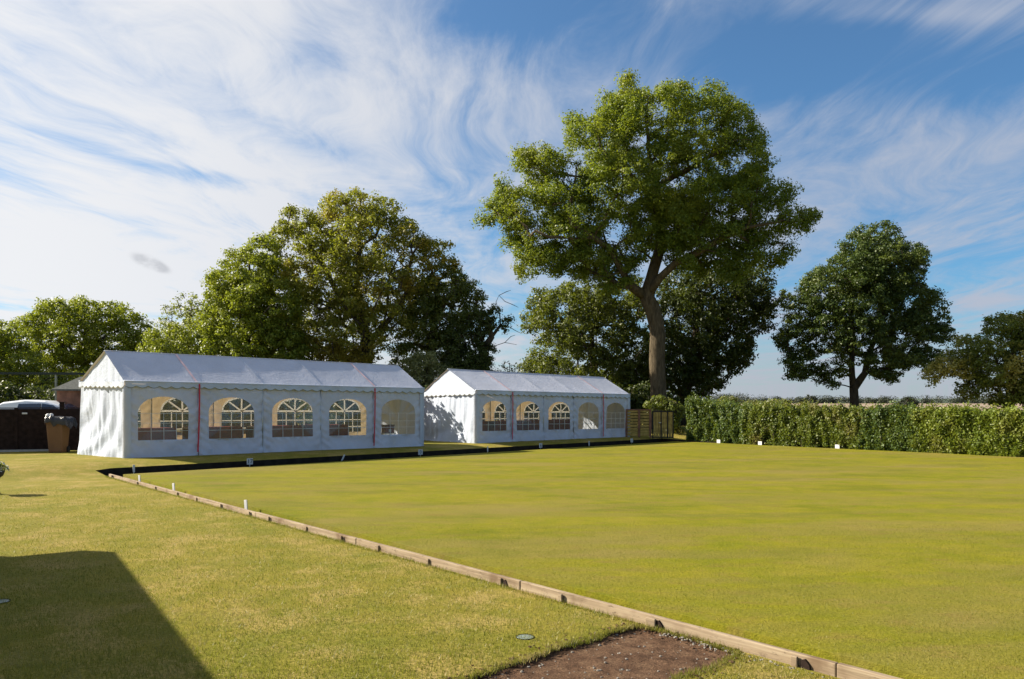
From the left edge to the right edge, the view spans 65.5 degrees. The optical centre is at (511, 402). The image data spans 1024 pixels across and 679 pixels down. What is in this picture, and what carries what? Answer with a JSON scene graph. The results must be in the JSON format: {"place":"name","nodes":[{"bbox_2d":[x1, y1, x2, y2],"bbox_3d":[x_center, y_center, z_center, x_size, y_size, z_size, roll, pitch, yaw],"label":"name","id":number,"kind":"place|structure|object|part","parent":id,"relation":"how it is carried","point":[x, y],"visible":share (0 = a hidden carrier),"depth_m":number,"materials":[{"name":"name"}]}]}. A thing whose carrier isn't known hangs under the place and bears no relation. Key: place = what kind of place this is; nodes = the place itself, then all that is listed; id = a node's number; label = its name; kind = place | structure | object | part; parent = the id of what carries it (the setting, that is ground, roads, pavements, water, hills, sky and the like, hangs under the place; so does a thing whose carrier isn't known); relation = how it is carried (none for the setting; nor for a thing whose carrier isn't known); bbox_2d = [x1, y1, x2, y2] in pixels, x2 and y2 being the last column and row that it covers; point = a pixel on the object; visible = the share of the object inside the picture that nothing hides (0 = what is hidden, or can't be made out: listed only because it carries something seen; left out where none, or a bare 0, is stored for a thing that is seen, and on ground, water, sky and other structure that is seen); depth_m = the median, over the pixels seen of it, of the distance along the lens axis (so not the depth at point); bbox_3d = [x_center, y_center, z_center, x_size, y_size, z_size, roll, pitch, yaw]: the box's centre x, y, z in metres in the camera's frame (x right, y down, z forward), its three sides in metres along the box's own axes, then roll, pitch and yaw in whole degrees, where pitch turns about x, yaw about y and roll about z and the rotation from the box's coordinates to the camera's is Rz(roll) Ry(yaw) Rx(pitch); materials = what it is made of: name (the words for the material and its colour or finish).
{"place":"outdoors","nodes":[
{"label":"outdoors","id":0,"kind":"place"},
{"bbox_2d":[59,402,64,408],"bbox_3d":[-14.370,0.738,25.400,0.150,1.545,0.150,0,0,-19],"label":"timber post","id":1,"kind":"object","parent":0,"point":[61,404],"visible":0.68,"depth_m":25.34,"materials":[{"name":"brown wood"}]},
{"bbox_2d":[381,424,394,432],"bbox_3d":[-4.259,0.883,27.315,0.380,0.282,0.280,0,0,-40],"label":"cool box","id":2,"kind":"object","parent":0,"point":[387,428],"visible":0.96,"depth_m":27.20,"materials":[{"name":"white plastic"}]},
{"bbox_2d":[96,438,733,629],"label":"ditch bank","id":3,"kind":"structure","parent":0,"point":[153,469],"depth_m":24.27,"materials":[{"name":"black"}]},
{"bbox_2d":[247,458,252,466],"bbox_3d":[-7.245,1.645,21.981,0.170,0.230,0.030,0,0,-40],"label":"rink marker","id":4,"kind":"object","parent":3,"relation":"on","point":[249,461],"visible":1,"depth_m":21.96,"materials":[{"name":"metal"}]},
{"bbox_2d":[0,412,979,678],"bbox_3d":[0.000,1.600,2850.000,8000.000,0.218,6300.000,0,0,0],"label":"lawn","id":5,"kind":"structure","parent":0,"point":[70,472],"depth_m":6.88,"materials":[{"name":"green plant"}]},
{"bbox_2d":[0,461,8,476],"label":"flower planter","id":6,"kind":"object","parent":5,"relation":"on","point":[2,471],"visible":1,"depth_m":14.86,"materials":[{"name":"green plant"}]},
{"bbox_2d":[0,599,10,602],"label":"valve cover","id":7,"kind":"object","parent":5,"relation":"on","point":[4,600],"visible":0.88,"depth_m":6.82,"materials":[{"name":"plastic"}]},
{"bbox_2d":[0,380,29,403],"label":"undergrowth bush","id":8,"kind":"object","parent":5,"relation":"on","point":[4,388],"visible":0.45,"depth_m":39.26,"materials":[{"name":"green plant"}]},
{"bbox_2d":[0,383,57,399],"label":"undergrowth bush","id":9,"kind":"object","parent":5,"relation":"on","point":[34,393],"visible":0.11,"depth_m":39.87,"materials":[{"name":"green plant"}]},
{"bbox_2d":[0,407,79,451],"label":"panel fence","id":10,"kind":"object","parent":5,"relation":"on","point":[23,429],"visible":0.58,"depth_m":24.58,"materials":[{"name":"wood"}]},
{"bbox_2d":[0,400,79,408],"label":"parked car","id":11,"kind":"object","parent":5,"relation":"on","point":[29,404],"visible":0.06,"depth_m":28.86,"materials":[{"name":"white metal"}]},
{"bbox_3d":[-17.493,0.245,28.756,0.840,0.450,0.180,0,0,-7],"label":"side window","id":12,"kind":"part","parent":11,"relation":"part of","materials":[{"name":"black glass"}]},
{"bbox_3d":[-16.585,0.245,28.866,0.930,0.450,0.180,0,0,-7],"label":"side window","id":13,"kind":"part","parent":11,"relation":"part of","materials":[{"name":"black glass"}]},
{"bbox_2d":[0,317,83,390],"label":"edge tree","id":14,"kind":"object","parent":5,"relation":"on","point":[11,354],"visible":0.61,"depth_m":47.01,"materials":[{"name":"green plant"}]},
{"bbox_2d":[0,372,85,400],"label":"net fence","id":15,"kind":"object","parent":5,"relation":"on","point":[45,373],"visible":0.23,"depth_m":33.95,"materials":[{"name":"metal"}]},
{"bbox_2d":[44,413,77,452],"bbox_3d":[-13.702,0.911,24.205,0.808,1.197,0.697,0,0,-5],"label":"wheelie bin","id":16,"kind":"object","parent":5,"relation":"on","point":[58,428],"visible":0.98,"depth_m":23.95,"materials":[{"name":"brown plastic"}]},
{"bbox_2d":[52,377,81,406],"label":"garden shed","id":17,"kind":"structure","parent":5,"relation":"on","point":[69,392],"depth_m":29.97,"materials":[{"name":"brown wood"}]},
{"bbox_2d":[8,293,156,385],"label":"oak tree","id":18,"kind":"object","parent":5,"relation":"on","point":[65,324],"visible":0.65,"depth_m":52.40,"materials":[{"name":"green plant"}]},
{"bbox_2d":[42,389,175,426],"bbox_3d":[-20.173,0.199,39.968,8.440,3.040,5.100,0,0,0],"label":"undergrowth bush","id":19,"kind":"object","parent":5,"relation":"on","point":[52,398],"visible":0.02,"depth_m":38.63,"materials":[{"name":"green plant"}]},
{"bbox_2d":[135,318,201,426],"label":"elder shrub","id":20,"kind":"object","parent":5,"relation":"on","point":[156,342],"visible":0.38,"depth_m":43.09,"materials":[{"name":"green plant"}]},
{"bbox_2d":[157,291,220,354],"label":"poplar tree","id":21,"kind":"object","parent":5,"relation":"on","point":[189,312],"visible":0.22,"depth_m":63.04,"materials":[{"name":"green plant"}]},
{"bbox_2d":[138,399,281,433],"bbox_3d":[-15.204,0.252,38.991,8.490,3.132,5.287,0,0,0],"label":"undergrowth bush","id":22,"kind":"object","parent":5,"relation":"on","point":[177,403],"visible":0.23,"depth_m":37.22,"materials":[{"name":"green plant"}]},
{"bbox_2d":[184,232,310,359],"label":"lime tree","id":23,"kind":"object","parent":5,"relation":"on","point":[241,296],"visible":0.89,"depth_m":42.64,"materials":[{"name":"green plant"}]},
{"bbox_2d":[77,350,424,457],"bbox_3d":[-7.947,0.032,25.633,10.290,3.037,3.111,0,0,-40],"label":"marquee","id":24,"kind":"object","parent":5,"relation":"on","point":[120,390],"visible":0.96,"depth_m":24.07,"materials":[{"name":"white fabric"}]},
{"bbox_2d":[224,399,309,432],"bbox_3d":[-11.179,0.302,39.932,7.526,2.766,5.251,0,0,0],"label":"undergrowth bush","id":25,"kind":"object","parent":5,"relation":"on","point":[290,415],"visible":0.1,"depth_m":38.28,"materials":[{"name":"green plant"}]},
{"bbox_2d":[291,400,360,431],"bbox_3d":[-6.489,0.190,32.746,5.200,3.052,5.164,0,0,0],"label":"undergrowth bush","id":26,"kind":"object","parent":5,"relation":"on","point":[332,415],"visible":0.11,"depth_m":31.12,"materials":[{"name":"green plant"}]},
{"bbox_2d":[261,186,462,363],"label":"ash tree","id":27,"kind":"object","parent":5,"relation":"on","point":[346,299],"visible":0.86,"depth_m":44.47,"materials":[{"name":"green plant"}]},
{"bbox_2d":[395,349,456,387],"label":"variegated shrub","id":28,"kind":"object","parent":5,"relation":"on","point":[426,376],"visible":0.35,"depth_m":41.23,"materials":[{"name":"green plant"}]},
{"bbox_2d":[387,261,488,383],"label":"holm oak tree","id":29,"kind":"object","parent":5,"relation":"on","point":[432,308],"visible":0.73,"depth_m":45.24,"materials":[{"name":"green plant"}]},
{"bbox_2d":[437,315,489,370],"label":"tree","id":30,"kind":"object","parent":5,"relation":"on","point":[454,359],"visible":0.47,"depth_m":44.14,"materials":[{"name":"green plant"}]},
{"bbox_2d":[462,290,519,420],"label":"gnarled tree","id":31,"kind":"object","parent":5,"relation":"on","point":[484,327],"visible":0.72,"depth_m":45.05,"materials":[{"name":"green plant"}]},
{"bbox_2d":[109,474,901,678],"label":"timber edging","id":32,"kind":"object","parent":5,"relation":"on","point":[811,662],"visible":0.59,"depth_m":6.41,"materials":[{"name":"brown wood"}]},
{"bbox_2d":[497,361,519,371],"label":"bare shrub","id":33,"kind":"object","parent":5,"relation":"on","point":[503,366],"visible":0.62,"depth_m":45.93,"materials":[{"name":"green plant"}]},
{"bbox_2d":[516,634,533,639],"bbox_3d":[0.095,1.710,5.766,0.135,0.036,0.135,0,0,-17],"label":"valve cover","id":34,"kind":"object","parent":5,"relation":"on","point":[527,636],"visible":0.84,"depth_m":5.75,"materials":[{"name":"plastic"}]},
{"bbox_2d":[482,404,568,420],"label":"undergrowth bush","id":35,"kind":"object","parent":5,"relation":"on","point":[530,415],"visible":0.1,"depth_m":44.31,"materials":[{"name":"green plant"}]},
{"bbox_2d":[424,369,630,442],"bbox_3d":[0.823,0.120,33.899,9.180,2.919,3.567,0,0,-42],"label":"marquee","id":36,"kind":"object","parent":5,"relation":"on","point":[457,402],"visible":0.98,"depth_m":31.92,"materials":[{"name":"white fabric"}]},
{"bbox_2d":[537,387,632,418],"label":"undergrowth bush","id":37,"kind":"object","parent":5,"relation":"on","point":[567,409],"visible":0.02,"depth_m":45.38,"materials":[{"name":"green plant"}]},
{"bbox_2d":[515,273,670,386],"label":"sycamore tree","id":38,"kind":"object","parent":5,"relation":"on","point":[571,336],"visible":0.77,"depth_m":49.87,"materials":[{"name":"green plant"}]},
{"bbox_2d":[467,626,737,678],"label":"earth lip","id":39,"kind":"object","parent":5,"relation":"on","point":[552,651],"visible":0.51,"depth_m":5.57,"materials":[{"name":"brown soil"}]},
{"bbox_2d":[481,630,731,678],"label":"earth patch","id":40,"kind":"object","parent":5,"relation":"on","point":[643,663],"visible":0.91,"depth_m":5.31,"materials":[{"name":"brown soil"}]},
{"bbox_2d":[442,623,750,678],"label":"soil crumbs","id":41,"kind":"object","parent":40,"relation":"on","point":[532,663],"visible":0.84,"depth_m":5.46,"materials":[{"name":"brown soil"}]},
{"bbox_2d":[495,629,830,678],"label":"gravel","id":42,"kind":"structure","parent":40,"relation":"on","point":[667,633],"depth_m":5.40,"materials":[{"name":"brown soil"}]},
{"bbox_2d":[625,409,650,437],"bbox_3d":[5.635,0.910,35.483,1.154,1.280,0.095,0,0,0],"label":"wooden fence","id":43,"kind":"object","parent":5,"relation":"on","point":[638,431],"visible":0.98,"depth_m":35.49,"materials":[{"name":"brown wood"}]},
{"bbox_2d":[469,68,822,429],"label":"oak tree","id":44,"kind":"object","parent":5,"relation":"on","point":[689,219],"visible":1,"depth_m":43.52,"materials":[{"name":"green plant"}]},
{"bbox_2d":[616,380,684,427],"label":"undergrowth bush","id":45,"kind":"object","parent":5,"relation":"on","point":[639,396],"visible":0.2,"depth_m":46.32,"materials":[{"name":"green plant"}]},
{"bbox_2d":[652,411,673,437],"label":"garden gate","id":46,"kind":"structure","parent":5,"relation":"on","point":[668,424],"depth_m":35.50,"materials":[{"name":"brown wood"}]},
{"bbox_2d":[643,394,685,433],"bbox_3d":[7.462,0.560,38.453,2.333,1.982,1.648,0,0,0],"label":"bush","id":47,"kind":"object","parent":5,"relation":"on","point":[670,404],"visible":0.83,"depth_m":38.14,"materials":[{"name":"green plant"}]},
{"bbox_2d":[606,259,785,425],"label":"ivy clad tree","id":48,"kind":"object","parent":5,"relation":"on","point":[706,331],"visible":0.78,"depth_m":50.96,"materials":[{"name":"green plant"}]},
{"bbox_2d":[684,392,763,443],"bbox_3d":[9.167,0.608,34.170,1.840,2.290,3.683,0,0,-37],"label":"hedge","id":49,"kind":"object","parent":5,"relation":"on","point":[710,420],"visible":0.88,"depth_m":33.96,"materials":[{"name":"green plant"}]},
{"bbox_2d":[718,395,743,405],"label":"field bush","id":50,"kind":"object","parent":5,"relation":"on","point":[732,398],"visible":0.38,"depth_m":79.36,"materials":[{"name":"green plant"}]},
{"bbox_2d":[743,399,762,405],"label":"field bush","id":51,"kind":"object","parent":5,"relation":"on","point":[748,401],"visible":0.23,"depth_m":83.73,"materials":[{"name":"green plant"}]},
{"bbox_2d":[764,398,792,405],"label":"field bush","id":52,"kind":"object","parent":5,"relation":"on","point":[782,401],"visible":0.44,"depth_m":77.65,"materials":[{"name":"green plant"}]},
{"bbox_2d":[739,398,876,448],"bbox_3d":[11.537,0.772,31.005,1.887,1.969,5.805,0,0,-38],"label":"hedge","id":53,"kind":"object","parent":5,"relation":"on","point":[775,423],"visible":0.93,"depth_m":30.52,"materials":[{"name":"green plant"}]},
{"bbox_2d":[803,394,818,402],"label":"lone tree","id":54,"kind":"object","parent":5,"relation":"on","point":[814,398],"visible":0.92,"depth_m":159.36,"materials":[{"name":"green plant"}]},
{"bbox_2d":[771,219,955,408],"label":"maple tree","id":55,"kind":"object","parent":5,"relation":"on","point":[868,268],"visible":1,"depth_m":48.55,"materials":[{"name":"green plant"}]},
{"bbox_2d":[711,392,1017,403],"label":"woodland","id":56,"kind":"object","parent":5,"relation":"on","point":[843,400],"visible":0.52,"depth_m":489.68,"materials":[{"name":"green plant"}]},
{"bbox_2d":[850,398,933,451],"bbox_3d":[13.562,0.783,28.314,1.868,1.948,2.795,0,0,-34],"label":"hedge","id":57,"kind":"object","parent":5,"relation":"on","point":[885,429],"visible":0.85,"depth_m":27.92,"materials":[{"name":"green plant"}]},
{"bbox_2d":[896,397,919,407],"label":"field bush","id":58,"kind":"object","parent":5,"relation":"on","point":[905,399],"visible":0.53,"depth_m":89.50,"materials":[{"name":"green plant"}]},
{"bbox_2d":[906,400,1023,456],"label":"hedge","id":59,"kind":"object","parent":5,"relation":"on","point":[969,430],"visible":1,"depth_m":25.79,"materials":[{"name":"green plant"}]},
{"bbox_2d":[917,310,1023,407],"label":"hawthorn tree","id":60,"kind":"object","parent":5,"relation":"on","point":[971,363],"visible":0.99,"depth_m":39.08,"materials":[{"name":"green plant"}]},
{"bbox_3d":[-10.898,1.130,23.584,1.550,0.751,0.700,0,0,-40],"label":"trestle table","id":61,"kind":"object","parent":5,"relation":"on","visible":0},
{"bbox_2d":[138,427,175,439],"bbox_3d":[-10.899,0.992,23.584,1.610,0.490,0.820,0,0,-40],"label":"tablecloth","id":62,"kind":"object","parent":61,"relation":"on","point":[165,433],"visible":0.45,"depth_m":23.45,"materials":[{"name":"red fabric"}]},
{"bbox_3d":[-9.363,1.130,24.886,1.550,0.751,0.700,0,0,-40],"label":"trestle table","id":63,"kind":"object","parent":5,"relation":"on","visible":0},
{"bbox_2d":[182,426,242,438],"bbox_3d":[-9.363,0.992,24.886,1.610,0.490,0.820,0,0,-40],"label":"tablecloth","id":64,"kind":"object","parent":63,"relation":"on","point":[217,432],"visible":0.52,"depth_m":24.73,"materials":[{"name":"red fabric"}]},
{"bbox_3d":[-7.828,1.130,26.188,1.550,0.751,0.700,0,0,-40],"label":"trestle table","id":65,"kind":"object","parent":5,"relation":"on","visible":0},
{"bbox_2d":[246,425,301,437],"bbox_3d":[-7.828,0.992,26.188,1.610,0.490,0.820,0,0,-40],"label":"tablecloth","id":66,"kind":"object","parent":65,"relation":"on","point":[286,430],"visible":0.48,"depth_m":26.07,"materials":[{"name":"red fabric"}]},
{"bbox_3d":[-6.513,1.130,27.304,1.550,0.751,0.700,0,0,-40],"label":"trestle table","id":67,"kind":"object","parent":5,"relation":"on","visible":0},
{"bbox_2d":[302,424,347,436],"bbox_3d":[-6.513,0.992,27.304,1.610,0.490,0.820,0,0,-40],"label":"tablecloth","id":68,"kind":"object","parent":67,"relation":"on","point":[338,429],"visible":0.52,"depth_m":27.24,"materials":[{"name":"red fabric"}]},
{"bbox_3d":[-1.873,1.130,32.017,1.550,0.751,0.700,0,0,-42],"label":"trestle table","id":69,"kind":"object","parent":5,"relation":"on","visible":0},
{"bbox_2d":[482,421,486,430],"bbox_3d":[-1.873,0.992,32.017,1.610,0.490,0.820,0,0,-42],"label":"tablecloth","id":70,"kind":"object","parent":69,"relation":"on","point":[484,425],"visible":0.09,"depth_m":32.18,"materials":[{"name":"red fabric"}]},
{"bbox_3d":[-0.369,1.130,33.374,1.550,0.751,0.700,0,0,-42],"label":"trestle table","id":71,"kind":"object","parent":5,"relation":"on","visible":0},
{"bbox_2d":[487,420,523,430],"bbox_3d":[-0.369,0.992,33.374,1.610,0.490,0.820,0,0,-42],"label":"tablecloth","id":72,"kind":"object","parent":71,"relation":"on","point":[493,427],"visible":0.52,"depth_m":33.40,"materials":[{"name":"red fabric"}]},
{"bbox_3d":[1.005,1.130,34.613,1.550,0.751,0.700,0,0,-42],"label":"trestle table","id":73,"kind":"object","parent":5,"relation":"on","visible":0},
{"bbox_2d":[523,420,554,429],"bbox_3d":[1.005,0.992,34.613,1.610,0.490,0.820,0,0,-42],"label":"tablecloth","id":74,"kind":"object","parent":73,"relation":"on","point":[533,424],"visible":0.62,"depth_m":34.24,"materials":[{"name":"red fabric"}]},
{"bbox_3d":[2.116,1.130,35.616,1.550,0.751,0.700,0,0,-42],"label":"trestle table","id":75,"kind":"object","parent":5,"relation":"on","visible":0},
{"bbox_2d":[554,419,569,429],"bbox_3d":[2.116,0.992,35.616,1.610,0.490,0.820,0,0,-42],"label":"tablecloth","id":76,"kind":"object","parent":75,"relation":"on","point":[564,423],"visible":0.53,"depth_m":35.27,"materials":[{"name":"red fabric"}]},
{"bbox_2d":[0,0,1023,399],"label":"sky","id":77,"kind":"structure","parent":0,"point":[141,141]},
{"bbox_2d":[123,441,1023,678],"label":"bowling green","id":78,"kind":"object","parent":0,"point":[683,485],"visible":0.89,"depth_m":10.93,"materials":[{"name":"green plant"}]},
{"bbox_2d":[331,523,1023,678],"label":"green blades","id":79,"kind":"object","parent":78,"relation":"on","point":[811,587],"visible":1,"depth_m":7.23,"materials":[{"name":"green plant"}]},
{"bbox_2d":[296,399,966,402],"bbox_3d":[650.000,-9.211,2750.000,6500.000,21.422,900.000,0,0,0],"label":"hills","id":80,"kind":"structure","parent":0,"point":[900,400],"depth_m":2497.85,"materials":[{"name":"green plant"}]},
{"bbox_2d":[741,403,1021,410],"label":"field","id":81,"kind":"structure","parent":0,"point":[873,404],"depth_m":379.42,"materials":[{"name":"green plant"}]},
{"label":"ditch floor","id":82,"kind":"structure","parent":0,"visible":0},
{"bbox_2d":[244,500,247,509],"bbox_3d":[-4.209,1.653,12.602,0.065,0.235,0.027,-7,-4,33],"label":"rink marker","id":83,"kind":"object","parent":82,"relation":"on","point":[245,505],"visible":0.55,"depth_m":12.59,"materials":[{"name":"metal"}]}
]}

